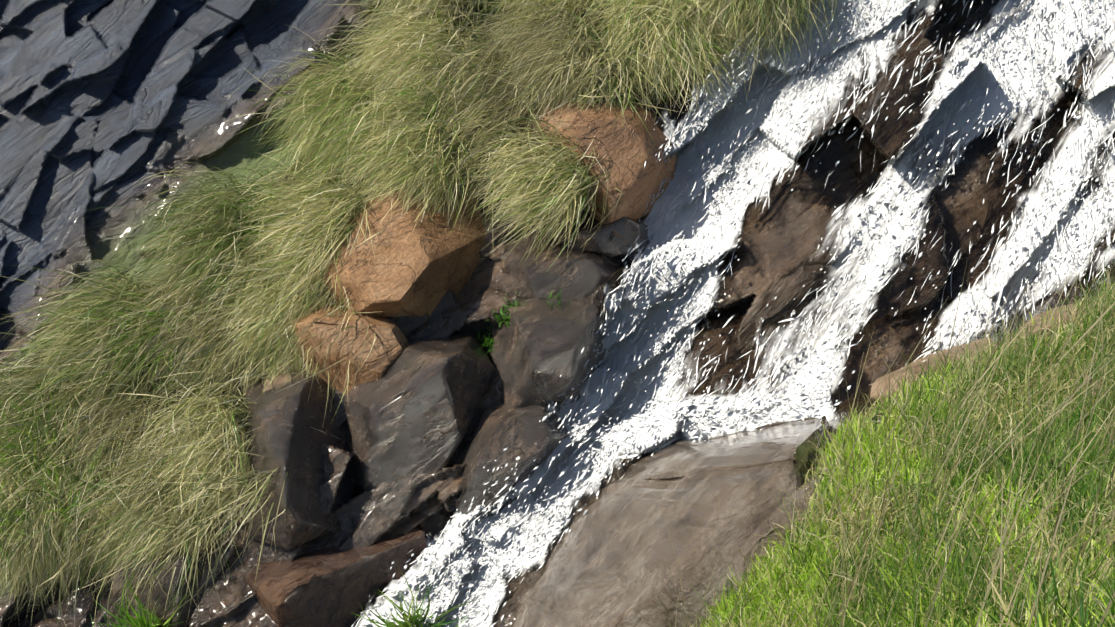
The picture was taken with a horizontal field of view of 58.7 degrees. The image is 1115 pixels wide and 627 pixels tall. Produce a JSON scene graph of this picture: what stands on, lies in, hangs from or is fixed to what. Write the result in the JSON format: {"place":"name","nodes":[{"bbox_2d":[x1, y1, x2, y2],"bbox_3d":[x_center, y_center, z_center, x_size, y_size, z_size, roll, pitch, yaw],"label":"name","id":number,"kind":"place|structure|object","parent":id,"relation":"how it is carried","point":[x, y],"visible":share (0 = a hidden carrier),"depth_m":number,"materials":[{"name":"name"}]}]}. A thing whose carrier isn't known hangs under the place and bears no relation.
{"place":"outdoors","nodes":[
{"label":"outdoors","id":0,"kind":"place"},
{"bbox_2d":[0,0,1114,626],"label":"terrain ground","id":1,"kind":"structure","parent":0,"point":[106,106],"depth_m":5.08,"materials":[{"name":"stone"}]},
{"bbox_2d":[0,450,40,591],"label":"green grass","id":2,"kind":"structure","parent":1,"relation":"on","point":[2,510],"depth_m":4.38,"materials":[{"name":"green plant"}]},
{"bbox_2d":[0,439,96,608],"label":"grass clump","id":3,"kind":"object","parent":1,"relation":"on","point":[8,481],"visible":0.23,"depth_m":4.41,"materials":[{"name":"green plant"}]},
{"bbox_2d":[0,374,102,502],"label":"green grass","id":4,"kind":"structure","parent":1,"relation":"on","point":[5,459],"depth_m":4.51,"materials":[{"name":"green plant"}]},
{"bbox_2d":[0,333,119,516],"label":"tussock grass","id":5,"kind":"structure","parent":1,"relation":"on","point":[10,380],"depth_m":4.54,"materials":[{"name":"green plant"}]},
{"bbox_2d":[14,439,124,569],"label":"green grass","id":6,"kind":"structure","parent":1,"relation":"on","point":[56,475],"depth_m":4.43,"materials":[{"name":"green plant"}]},
{"bbox_2d":[0,419,141,625],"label":"tussock grass","id":7,"kind":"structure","parent":1,"relation":"on","point":[40,545],"depth_m":4.41,"materials":[{"name":"plant"}]},
{"bbox_2d":[0,259,193,454],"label":"tussock grass","id":8,"kind":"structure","parent":1,"relation":"on","point":[84,327],"depth_m":4.67,"materials":[{"name":"green plant"}]},
{"bbox_2d":[28,423,170,582],"bbox_3d":[-2.095,0.852,4.612,0.841,0.634,0.705,6,40,-1],"label":"grass clump","id":9,"kind":"object","parent":1,"relation":"on","point":[84,486],"visible":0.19,"depth_m":4.45,"materials":[{"name":"green plant"}]},
{"bbox_2d":[5,359,195,554],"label":"tussock grass","id":10,"kind":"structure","parent":1,"relation":"on","point":[130,414],"depth_m":4.53,"materials":[{"name":"plant"}]},
{"bbox_2d":[38,405,239,626],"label":"tussock grass","id":11,"kind":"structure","parent":1,"relation":"on","point":[146,538],"depth_m":4.38,"materials":[{"name":"green plant"}]},
{"bbox_2d":[87,567,192,626],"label":"green grass","id":12,"kind":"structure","parent":1,"relation":"on","point":[140,620],"depth_m":4.23,"materials":[{"name":"green plant"}]},
{"bbox_2d":[89,275,205,387],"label":"green grass","id":13,"kind":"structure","parent":1,"relation":"on","point":[153,328],"depth_m":4.69,"materials":[{"name":"green plant"}]},
{"bbox_2d":[106,541,236,626],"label":"boulder","id":14,"kind":"object","parent":1,"relation":"on","point":[157,592],"visible":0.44,"depth_m":4.35,"materials":[{"name":"grey stone"}]},
{"bbox_2d":[77,248,285,416],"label":"tussock grass","id":15,"kind":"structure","parent":1,"relation":"on","point":[182,332],"depth_m":4.71,"materials":[{"name":"green plant"}]},
{"bbox_2d":[125,379,251,503],"bbox_3d":[-1.694,0.662,4.631,0.784,0.635,0.675,16,41,10],"label":"grass clump","id":16,"kind":"object","parent":1,"relation":"on","point":[185,411],"visible":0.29,"depth_m":4.50,"materials":[{"name":"green plant"}]},
{"bbox_2d":[86,162,316,371],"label":"tussock grass","id":17,"kind":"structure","parent":1,"relation":"on","point":[205,245],"depth_m":4.82,"materials":[{"name":"plant"}]},
{"bbox_2d":[215,166,308,257],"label":"green grass","id":18,"kind":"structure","parent":17,"relation":"on","point":[235,207],"depth_m":4.94,"materials":[{"name":"green plant"}]},
{"bbox_2d":[89,371,324,597],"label":"tussock grass","id":19,"kind":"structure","parent":1,"relation":"on","point":[211,477],"depth_m":4.44,"materials":[{"name":"green plant"}]},
{"bbox_2d":[187,279,311,400],"bbox_3d":[-1.448,0.200,4.840,0.758,0.580,0.696,6,40,-1],"label":"grass clump","id":20,"kind":"object","parent":1,"relation":"on","point":[258,366],"visible":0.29,"depth_m":4.70,"materials":[{"name":"green plant"}]},
{"bbox_2d":[161,218,397,424],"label":"tussock grass","id":21,"kind":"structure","parent":1,"relation":"on","point":[272,311],"depth_m":4.71,"materials":[{"name":"green plant"}]},
{"bbox_2d":[213,151,381,326],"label":"tussock grass","id":22,"kind":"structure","parent":1,"relation":"on","point":[322,207],"depth_m":4.83,"materials":[{"name":"green plant"}]},
{"bbox_2d":[240,364,355,549],"bbox_3d":[-1.240,0.582,4.730,0.725,0.583,1.146,6,40,-1],"label":"boulder","id":23,"kind":"object","parent":1,"relation":"on","point":[288,439],"visible":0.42,"depth_m":4.44,"materials":[{"name":"grey stone"}]},
{"bbox_2d":[260,367,291,391],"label":"rock","id":24,"kind":"object","parent":23,"relation":"on","point":[281,379],"visible":0.08,"depth_m":4.66,"materials":[{"name":"brown stone"}]},
{"bbox_2d":[288,302,408,394],"bbox_3d":[-1.111,0.146,4.916,0.854,0.583,0.477,28,44,23],"label":"boulder","id":25,"kind":"object","parent":23,"relation":"on","point":[391,342],"visible":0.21,"depth_m":4.64,"materials":[{"name":"brown stone"}]},
{"bbox_2d":[269,276,367,371],"bbox_3d":[-1.100,0.102,4.839,0.627,0.600,0.586,6,40,-1],"label":"grass clump","id":26,"kind":"object","parent":1,"relation":"on","point":[339,306],"visible":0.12,"depth_m":4.71,"materials":[{"name":"green plant"}]},
{"bbox_2d":[245,525,425,626],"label":"boulder","id":27,"kind":"object","parent":1,"relation":"on","point":[334,586],"visible":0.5,"depth_m":4.31,"materials":[{"name":"brown stone"}]},
{"bbox_2d":[227,24,449,205],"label":"tussock grass","id":28,"kind":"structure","parent":1,"relation":"on","point":[321,104],"depth_m":5.08,"materials":[{"name":"green plant"}]},
{"bbox_2d":[309,0,488,151],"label":"tussock grass","id":29,"kind":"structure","parent":1,"relation":"on","point":[389,46],"depth_m":5.14,"materials":[{"name":"green plant"}]},
{"bbox_2d":[305,53,494,233],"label":"tussock grass","id":30,"kind":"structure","parent":1,"relation":"on","point":[410,155],"depth_m":4.93,"materials":[{"name":"green plant"}]},
{"bbox_2d":[386,44,503,137],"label":"green grass","id":31,"kind":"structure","parent":30,"relation":"on","point":[428,83],"depth_m":5.03,"materials":[{"name":"green plant"}]},
{"bbox_2d":[318,175,486,316],"bbox_3d":[-0.751,-0.331,5.172,1.148,0.742,0.853,-28,51,-34],"label":"boulder","id":32,"kind":"object","parent":1,"relation":"on","point":[424,267],"visible":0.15,"depth_m":4.79,"materials":[{"name":"brown stone"}]},
{"bbox_2d":[321,0,495,46],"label":"tussock grass","id":33,"kind":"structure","parent":1,"relation":"on","point":[440,2],"depth_m":5.32,"materials":[{"name":"green plant"}]},
{"bbox_2d":[351,569,479,626],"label":"green grass","id":34,"kind":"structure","parent":1,"relation":"on","point":[406,622],"depth_m":4.16,"materials":[{"name":"green plant"}]},
{"bbox_2d":[344,331,494,501],"bbox_3d":[-0.627,0.470,4.786,0.848,0.791,0.711,-18,46,-27],"label":"boulder","id":35,"kind":"object","parent":1,"relation":"on","point":[411,411],"visible":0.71,"depth_m":4.55,"materials":[{"name":"grey stone"}]},
{"bbox_2d":[357,13,593,206],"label":"tussock grass","id":36,"kind":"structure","parent":1,"relation":"on","point":[478,108],"depth_m":5.04,"materials":[{"name":"green plant"}]},
{"bbox_2d":[478,331,495,357],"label":"fern","id":37,"kind":"object","parent":1,"relation":"on","point":[487,341],"visible":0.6,"depth_m":4.88,"materials":[{"name":"green plant"}]},
{"bbox_2d":[486,310,513,333],"bbox_3d":[-0.280,0.038,4.848,0.195,0.278,0.230,6,40,-1],"label":"fern","id":38,"kind":"object","parent":1,"relation":"on","point":[500,322],"visible":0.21,"depth_m":4.75,"materials":[{"name":"green plant"}]},
{"bbox_2d":[437,99,569,239],"bbox_3d":[-0.257,-0.693,4.947,0.695,0.631,0.738,-12,44,-21],"label":"grass clump","id":39,"kind":"object","parent":1,"relation":"on","point":[497,155],"visible":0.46,"depth_m":4.96,"materials":[{"name":"green plant"}]},
{"bbox_2d":[493,289,528,321],"bbox_3d":[-0.211,0.035,4.842,0.208,0.279,0.221,6,40,-1],"label":"fern","id":40,"kind":"object","parent":1,"relation":"on","point":[511,305],"visible":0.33,"depth_m":4.77,"materials":[{"name":"green plant"}]},
{"bbox_2d":[454,403,568,517],"bbox_3d":[-0.271,0.678,4.686,0.446,0.577,0.657,30,45,25],"label":"boulder","id":41,"kind":"object","parent":1,"relation":"on","point":[516,433],"visible":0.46,"depth_m":4.49,"materials":[{"name":"grey stone"}]},
{"bbox_2d":[451,0,621,45],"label":"tussock grass","id":42,"kind":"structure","parent":1,"relation":"on","point":[548,4],"depth_m":5.23,"materials":[{"name":"green plant"}]},
{"bbox_2d":[451,0,627,142],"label":"tussock grass","id":43,"kind":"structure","parent":1,"relation":"on","point":[543,29],"depth_m":5.07,"materials":[{"name":"green plant"}]},
{"bbox_2d":[460,104,621,269],"bbox_3d":[-0.091,-0.623,4.879,0.810,0.658,0.820,6,40,-1],"label":"grass clump","id":44,"kind":"object","parent":1,"relation":"on","point":[570,189],"visible":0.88,"depth_m":4.82,"materials":[{"name":"green plant"}]},
{"bbox_2d":[486,297,605,408],"bbox_3d":[-0.093,0.232,4.818,0.644,0.641,0.654,6,40,-1],"label":"boulder","id":45,"kind":"object","parent":1,"relation":"on","point":[539,344],"visible":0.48,"depth_m":4.61,"materials":[{"name":"grey stone"}]},
{"bbox_2d":[543,290,569,309],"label":"fern","id":46,"kind":"object","parent":1,"relation":"on","point":[559,302],"visible":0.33,"depth_m":4.74,"materials":[{"name":"green plant"}]},
{"bbox_2d":[504,242,623,299],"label":"boulder","id":47,"kind":"object","parent":1,"relation":"on","point":[574,274],"visible":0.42,"depth_m":4.82,"materials":[{"name":"grey stone"}]},
{"bbox_2d":[515,90,675,242],"bbox_3d":[0.172,-0.868,5.240,0.980,0.563,0.793,26,44,21],"label":"boulder","id":48,"kind":"object","parent":1,"relation":"on","point":[627,146],"visible":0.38,"depth_m":4.94,"materials":[{"name":"brown stone"}]},
{"bbox_2d":[503,0,688,144],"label":"grass clump","id":49,"kind":"object","parent":1,"relation":"on","point":[612,87],"visible":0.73,"depth_m":5.06,"materials":[{"name":"plant"}]},
{"bbox_2d":[554,217,649,258],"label":"boulder","id":50,"kind":"object","parent":1,"relation":"on","point":[606,241],"visible":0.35,"depth_m":4.94,"materials":[{"name":"grey stone"}]},
{"bbox_2d":[576,0,729,89],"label":"grass clump","id":51,"kind":"object","parent":1,"relation":"on","point":[616,12],"visible":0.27,"depth_m":5.12,"materials":[{"name":"plant"}]},
{"bbox_2d":[567,0,758,109],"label":"tussock grass","id":52,"kind":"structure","parent":1,"relation":"on","point":[639,5],"depth_m":5.11,"materials":[{"name":"green plant"}]},
{"bbox_2d":[513,416,829,626],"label":"rock","id":53,"kind":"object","parent":1,"relation":"on","point":[611,560],"depth_m":3.70,"materials":[{"name":"grey stone"}]},
{"bbox_2d":[616,0,779,129],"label":"grass clump","id":54,"kind":"object","parent":1,"relation":"on","point":[687,70],"visible":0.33,"depth_m":5.11,"materials":[{"name":"plant"}]},
{"bbox_2d":[348,0,1114,626],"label":"waterfall","id":55,"kind":"structure","parent":1,"relation":"on","point":[900,238],"depth_m":4.90,"materials":[{"name":"white liquid"}]},
{"bbox_2d":[351,0,1114,626],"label":"water spray","id":56,"kind":"object","parent":55,"relation":"on","point":[705,396],"visible":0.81,"depth_m":4.80,"materials":[{"name":"white liquid"}]},
{"bbox_2d":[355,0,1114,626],"bbox_3d":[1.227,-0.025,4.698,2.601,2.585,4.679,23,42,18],"label":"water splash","id":57,"kind":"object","parent":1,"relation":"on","point":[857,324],"visible":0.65,"depth_m":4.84,"materials":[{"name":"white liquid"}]},
{"bbox_2d":[661,0,845,96],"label":"tussock grass","id":58,"kind":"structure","parent":1,"relation":"on","point":[761,9],"depth_m":5.08,"materials":[{"name":"green plant"}]},
{"bbox_2d":[690,1,817,89],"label":"grass clump","id":59,"kind":"object","parent":1,"relation":"on","point":[735,36],"visible":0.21,"depth_m":5.23,"materials":[{"name":"green plant"}]},
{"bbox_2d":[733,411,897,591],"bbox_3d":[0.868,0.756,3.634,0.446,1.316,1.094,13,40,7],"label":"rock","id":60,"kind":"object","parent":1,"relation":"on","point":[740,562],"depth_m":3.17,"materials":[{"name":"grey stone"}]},
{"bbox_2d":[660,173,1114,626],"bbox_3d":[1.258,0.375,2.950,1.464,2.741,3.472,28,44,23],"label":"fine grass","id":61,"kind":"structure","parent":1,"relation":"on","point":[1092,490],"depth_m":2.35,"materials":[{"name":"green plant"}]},
{"bbox_2d":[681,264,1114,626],"bbox_3d":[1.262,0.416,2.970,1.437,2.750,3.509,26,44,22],"label":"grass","id":62,"kind":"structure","parent":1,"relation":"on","point":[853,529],"depth_m":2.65,"materials":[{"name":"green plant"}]},
{"bbox_2d":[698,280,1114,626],"bbox_3d":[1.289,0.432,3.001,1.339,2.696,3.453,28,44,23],"label":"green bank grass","id":63,"kind":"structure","parent":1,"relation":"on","point":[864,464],"depth_m":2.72,"materials":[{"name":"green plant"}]},
{"bbox_2d":[870,335,994,396],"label":"boulder","id":64,"kind":"object","parent":1,"relation":"on","point":[882,387],"visible":0.44,"depth_m":4.27,"materials":[{"name":"brown stone"}]},
{"bbox_2d":[1018,377,1049,396],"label":"pebble","id":65,"kind":"object","parent":1,"relation":"on","point":[1033,384],"visible":0.06,"depth_m":2.88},
{"bbox_2d":[997,297,1112,351],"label":"boulder","id":66,"kind":"object","parent":1,"relation":"on","point":[1036,328],"visible":0.21,"depth_m":3.56,"materials":[{"name":"brown stone"}]},
{"bbox_2d":[1084,374,1111,401],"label":"boulder","id":67,"kind":"object","parent":1,"relation":"on","point":[1095,386],"visible":0.21,"depth_m":2.62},
{"bbox_2d":[1106,534,1114,547],"bbox_3d":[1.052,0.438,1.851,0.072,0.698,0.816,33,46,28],"label":"pebble","id":68,"kind":"object","parent":1,"relation":"on","point":[1108,539],"visible":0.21,"depth_m":1.65,"materials":[{"name":"brown stone"}]}
]}

